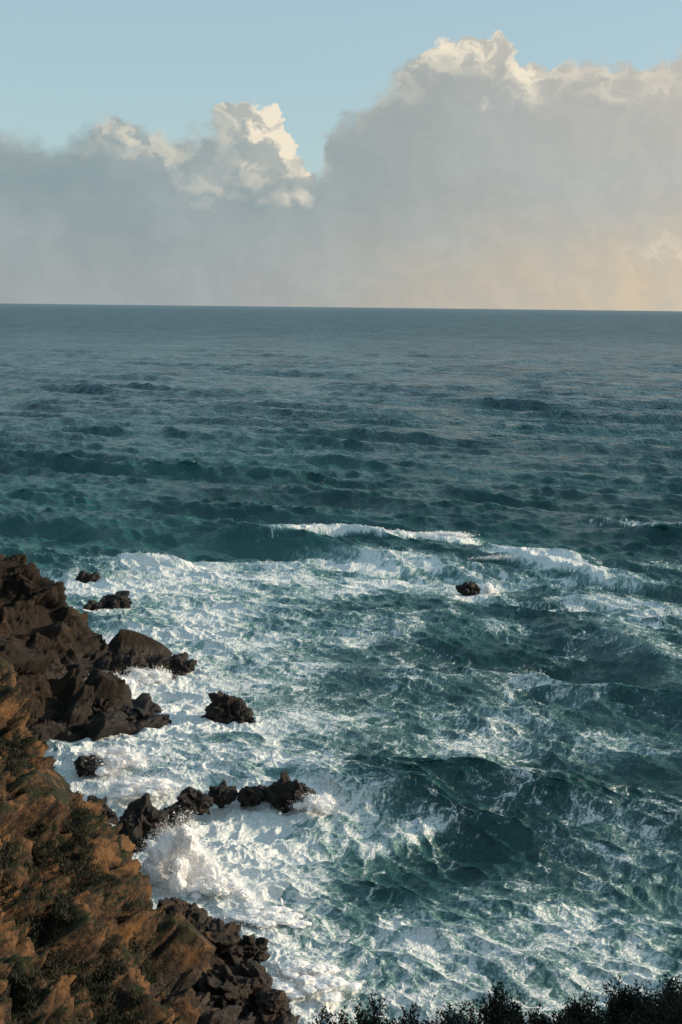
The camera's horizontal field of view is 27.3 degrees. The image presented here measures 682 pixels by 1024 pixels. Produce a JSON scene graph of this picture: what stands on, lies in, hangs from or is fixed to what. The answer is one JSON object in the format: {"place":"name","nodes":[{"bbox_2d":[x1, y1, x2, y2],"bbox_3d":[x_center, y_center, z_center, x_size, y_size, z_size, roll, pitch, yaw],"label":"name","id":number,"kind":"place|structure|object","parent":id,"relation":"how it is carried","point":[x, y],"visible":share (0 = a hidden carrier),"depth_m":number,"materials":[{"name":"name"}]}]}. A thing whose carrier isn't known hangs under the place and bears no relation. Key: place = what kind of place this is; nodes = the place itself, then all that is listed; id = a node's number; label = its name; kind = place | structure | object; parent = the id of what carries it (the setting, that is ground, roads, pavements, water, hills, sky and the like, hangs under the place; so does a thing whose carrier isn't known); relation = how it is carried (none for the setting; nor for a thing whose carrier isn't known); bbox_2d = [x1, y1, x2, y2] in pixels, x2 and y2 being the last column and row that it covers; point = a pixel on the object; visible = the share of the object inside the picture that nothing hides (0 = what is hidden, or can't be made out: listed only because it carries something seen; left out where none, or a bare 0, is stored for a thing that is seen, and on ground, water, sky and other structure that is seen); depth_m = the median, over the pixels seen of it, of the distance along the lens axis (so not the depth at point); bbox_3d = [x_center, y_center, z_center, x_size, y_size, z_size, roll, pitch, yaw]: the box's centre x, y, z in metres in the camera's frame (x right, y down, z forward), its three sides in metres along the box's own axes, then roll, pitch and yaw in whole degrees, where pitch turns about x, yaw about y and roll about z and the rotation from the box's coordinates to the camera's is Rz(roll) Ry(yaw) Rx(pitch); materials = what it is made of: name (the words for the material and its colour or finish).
{"place":"outdoors","nodes":[
{"label":"outdoors","id":0,"kind":"place"},
{"bbox_2d":[0,553,299,1023],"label":"rocky cliff","id":1,"kind":"structure","parent":0,"point":[55,650],"depth_m":79.90,"materials":[{"name":"brown stone"}]},
{"bbox_2d":[0,726,158,1023],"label":"heath grass","id":2,"kind":"structure","parent":1,"relation":"on","point":[59,906],"depth_m":69.58,"materials":[{"name":"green plant"}]},
{"bbox_2d":[308,998,346,1023],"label":"coastal shrub","id":3,"kind":"object","parent":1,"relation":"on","point":[325,1016],"visible":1,"depth_m":15.16,"materials":[{"name":"green plant"}]},
{"bbox_2d":[335,989,400,1023],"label":"coastal shrub","id":4,"kind":"object","parent":1,"relation":"on","point":[360,1015],"visible":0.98,"depth_m":15.37,"materials":[{"name":"green plant"}]},
{"bbox_2d":[386,999,434,1023],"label":"coastal shrub","id":5,"kind":"object","parent":1,"relation":"on","point":[410,1017],"visible":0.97,"depth_m":15.12,"materials":[{"name":"green plant"}]},
{"bbox_2d":[409,994,478,1023],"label":"coastal shrub","id":6,"kind":"object","parent":1,"relation":"on","point":[455,1018],"visible":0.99,"depth_m":15.09,"materials":[{"name":"green plant"}]},
{"bbox_2d":[454,977,532,1023],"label":"coastal shrub","id":7,"kind":"object","parent":1,"relation":"on","point":[498,1012],"visible":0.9,"depth_m":15.24,"materials":[{"name":"green plant"}]},
{"bbox_2d":[504,1002,566,1023],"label":"coastal shrub","id":8,"kind":"object","parent":1,"relation":"on","point":[543,1019],"visible":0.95,"depth_m":14.95,"materials":[{"name":"green plant"}]},
{"bbox_2d":[551,993,602,1023],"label":"coastal shrub","id":9,"kind":"object","parent":1,"relation":"on","point":[580,1010],"visible":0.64,"depth_m":15.00,"materials":[{"name":"green plant"}]},
{"bbox_2d":[552,1008,610,1023],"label":"coastal shrub","id":10,"kind":"object","parent":1,"relation":"on","point":[591,1021],"visible":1,"depth_m":14.65,"materials":[{"name":"green plant"}]},
{"bbox_2d":[579,967,657,1023],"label":"coastal shrub","id":11,"kind":"object","parent":1,"relation":"on","point":[620,1002],"visible":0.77,"depth_m":15.05,"materials":[{"name":"green plant"}]},
{"bbox_2d":[622,983,681,1023],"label":"coastal shrub","id":12,"kind":"object","parent":1,"relation":"on","point":[672,1014],"visible":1,"depth_m":14.29,"materials":[{"name":"green plant"}]},
{"bbox_2d":[629,970,681,1023],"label":"coastal shrub","id":13,"kind":"object","parent":1,"relation":"on","point":[669,988],"visible":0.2,"depth_m":15.03,"materials":[{"name":"green plant"}]},
{"bbox_2d":[0,303,681,1023],"bbox_3d":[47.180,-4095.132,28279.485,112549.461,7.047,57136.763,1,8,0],"label":"sea","id":14,"kind":"structure","parent":0,"point":[498,777],"depth_m":194.19,"materials":[{"name":"liquid"}]},
{"bbox_2d":[75,570,100,582],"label":"sea rock","id":15,"kind":"object","parent":14,"relation":"in","point":[84,576],"visible":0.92,"depth_m":204.12,"materials":[{"name":"brown stone"}]},
{"bbox_2d":[73,754,105,776],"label":"sea rock","id":16,"kind":"object","parent":14,"relation":"in","point":[87,766],"visible":0.95,"depth_m":120.95,"materials":[{"name":"brown stone"}]},
{"bbox_2d":[82,600,103,610],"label":"sea rock","id":17,"kind":"object","parent":14,"relation":"in","point":[91,605],"visible":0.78,"depth_m":184.24,"materials":[{"name":"brown stone"}]},
{"bbox_2d":[87,795,118,824],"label":"sea rock","id":18,"kind":"object","parent":14,"relation":"in","point":[110,814],"visible":0.35,"depth_m":110.25,"materials":[{"name":"black stone"}]},
{"bbox_2d":[91,697,125,713],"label":"sea rock","id":19,"kind":"object","parent":14,"relation":"in","point":[100,705],"visible":0.26,"depth_m":133.58,"materials":[{"name":"brown stone"}]},
{"bbox_2d":[64,741,154,779],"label":"sea spray","id":20,"kind":"object","parent":14,"relation":"on","point":[113,759],"visible":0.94,"depth_m":121.65,"materials":[{"name":"white liquid"}]},
{"bbox_2d":[99,590,131,608],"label":"sea rock","id":21,"kind":"object","parent":14,"relation":"in","point":[119,599],"visible":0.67,"depth_m":186.00,"materials":[{"name":"brown stone"}]},
{"bbox_2d":[86,670,146,697],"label":"sea spray","id":22,"kind":"object","parent":14,"relation":"on","point":[131,683],"visible":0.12,"depth_m":145.54,"materials":[{"name":"white liquid"}]},
{"bbox_2d":[131,836,148,852],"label":"sea rock","id":23,"kind":"object","parent":14,"relation":"in","point":[138,844],"visible":0.69,"depth_m":103.41,"materials":[{"name":"black stone"}]},
{"bbox_2d":[95,767,187,801],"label":"sea spray","id":24,"kind":"object","parent":14,"relation":"on","point":[151,786],"visible":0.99,"depth_m":116.29,"materials":[{"name":"white liquid"}]},
{"bbox_2d":[117,793,171,840],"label":"sea rock","id":25,"kind":"object","parent":14,"relation":"in","point":[141,816],"visible":0.75,"depth_m":107.00,"materials":[{"name":"black stone"}]},
{"bbox_2d":[122,705,166,720],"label":"sea rock","id":26,"kind":"object","parent":14,"relation":"in","point":[130,712],"visible":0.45,"depth_m":134.10,"materials":[{"name":"brown stone"}]},
{"bbox_2d":[117,665,173,684],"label":"sea spray","id":27,"kind":"object","parent":14,"relation":"on","point":[142,675],"visible":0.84,"depth_m":150.54,"materials":[{"name":"white liquid"}]},
{"bbox_2d":[144,552,185,564],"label":"sea spray","id":28,"kind":"object","parent":14,"relation":"on","point":[165,557],"visible":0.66,"depth_m":215.31,"materials":[{"name":"white liquid"}]},
{"bbox_2d":[163,804,190,830],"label":"sea rock","id":29,"kind":"object","parent":14,"relation":"in","point":[176,809],"visible":0.46,"depth_m":109.35,"materials":[{"name":"black stone"}]},
{"bbox_2d":[168,652,196,675],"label":"sea rock","id":30,"kind":"object","parent":14,"relation":"in","point":[183,665],"visible":0.88,"depth_m":154.04,"materials":[{"name":"brown stone"}]},
{"bbox_2d":[157,897,208,925],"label":"sea rock","id":31,"kind":"object","parent":14,"relation":"in","point":[194,914],"visible":0.29,"depth_m":88.09,"materials":[{"name":"black stone"}]},
{"bbox_2d":[133,809,233,898],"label":"sea spray","id":32,"kind":"object","parent":14,"relation":"on","point":[170,847],"visible":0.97,"depth_m":97.53,"materials":[{"name":"white liquid"}]},
{"bbox_2d":[175,786,213,814],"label":"sea rock","id":33,"kind":"object","parent":14,"relation":"in","point":[193,799],"visible":0.91,"depth_m":112.66,"materials":[{"name":"black stone"}]},
{"bbox_2d":[209,956,216,969],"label":"sea rock","id":34,"kind":"object","parent":14,"relation":"in","point":[212,961],"visible":0.01,"depth_m":82.74,"materials":[{"name":"brown stone"}]},
{"bbox_2d":[194,916,244,966],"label":"sea rock","id":35,"kind":"object","parent":14,"relation":"in","point":[221,936],"visible":0.37,"depth_m":84.42,"materials":[{"name":"black stone"}]},
{"bbox_2d":[179,869,263,900],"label":"sea spray","id":36,"kind":"object","parent":14,"relation":"on","point":[203,887],"visible":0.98,"depth_m":95.96,"materials":[{"name":"white liquid"}]},
{"bbox_2d":[207,780,237,807],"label":"sea rock","id":37,"kind":"object","parent":14,"relation":"in","point":[222,794],"visible":0.89,"depth_m":114.17,"materials":[{"name":"brown stone"}]},
{"bbox_2d":[195,963,255,1018],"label":"sea rock","id":38,"kind":"object","parent":14,"relation":"in","point":[222,985],"visible":0.62,"depth_m":79.55,"materials":[{"name":"brown stone"}]},
{"bbox_2d":[201,691,253,723],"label":"sea rock","id":39,"kind":"object","parent":14,"relation":"in","point":[224,708],"visible":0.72,"depth_m":136.70,"materials":[{"name":"brown stone"}]},
{"bbox_2d":[234,713,255,723],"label":"sea rock","id":40,"kind":"object","parent":14,"relation":"in","point":[243,717],"visible":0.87,"depth_m":135.93,"materials":[{"name":"brown stone"}]},
{"bbox_2d":[237,786,264,806],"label":"sea rock","id":41,"kind":"object","parent":14,"relation":"in","point":[251,796],"visible":1,"depth_m":114.08,"materials":[{"name":"brown stone"}]},
{"bbox_2d":[238,934,270,964],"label":"sea rock","id":42,"kind":"object","parent":14,"relation":"in","point":[254,948],"visible":0.71,"depth_m":85.29,"materials":[{"name":"black stone"}]},
{"bbox_2d":[229,960,285,1003],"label":"sea rock","id":43,"kind":"object","parent":14,"relation":"in","point":[258,975],"visible":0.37,"depth_m":81.58,"materials":[{"name":"brown stone"}]},
{"bbox_2d":[256,785,268,800],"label":"sea rock","id":44,"kind":"object","parent":14,"relation":"on","point":[262,788],"visible":0.38,"depth_m":115.83,"materials":[{"name":"brown stone"}]},
{"bbox_2d":[213,897,316,932],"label":"sea spray","id":45,"kind":"object","parent":14,"relation":"on","point":[259,915],"visible":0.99,"depth_m":92.11,"materials":[{"name":"white liquid"}]},
{"bbox_2d":[253,989,287,1022],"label":"sea rock","id":46,"kind":"object","parent":14,"relation":"in","point":[272,1001],"visible":0.84,"depth_m":79.41,"materials":[{"name":"brown stone"}]},
{"bbox_2d":[265,771,316,813],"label":"sea rock","id":47,"kind":"object","parent":14,"relation":"in","point":[283,790],"visible":0.89,"depth_m":114.13,"materials":[{"name":"brown stone"}]},
{"bbox_2d":[282,789,339,813],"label":"sea spray","id":48,"kind":"object","parent":14,"relation":"on","point":[323,802],"visible":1,"depth_m":113.28,"materials":[{"name":"white liquid"}]},
{"bbox_2d":[267,946,369,1007],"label":"sea spray","id":49,"kind":"object","parent":14,"relation":"on","point":[316,978],"visible":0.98,"depth_m":83.31,"materials":[{"name":"white liquid"}]},
{"bbox_2d":[413,530,479,537],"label":"sea spray","id":50,"kind":"object","parent":14,"relation":"on","point":[452,533],"visible":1,"depth_m":242.71,"materials":[{"name":"white liquid"}]},
{"bbox_2d":[455,581,480,595],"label":"sea rock","id":51,"kind":"object","parent":14,"relation":"in","point":[469,589],"visible":1,"depth_m":198.10,"materials":[{"name":"brown stone"}]},
{"bbox_2d":[479,581,499,595],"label":"sea spray","id":52,"kind":"object","parent":14,"relation":"on","point":[488,588],"visible":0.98,"depth_m":198.71,"materials":[{"name":"white liquid"}]},
{"bbox_2d":[470,554,522,561],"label":"sea spray","id":53,"kind":"object","parent":14,"relation":"on","point":[498,556],"visible":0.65,"depth_m":221.93,"materials":[{"name":"white liquid"}]},
{"bbox_2d":[0,0,681,310],"label":"sky","id":54,"kind":"structure","parent":0,"point":[444,154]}
]}

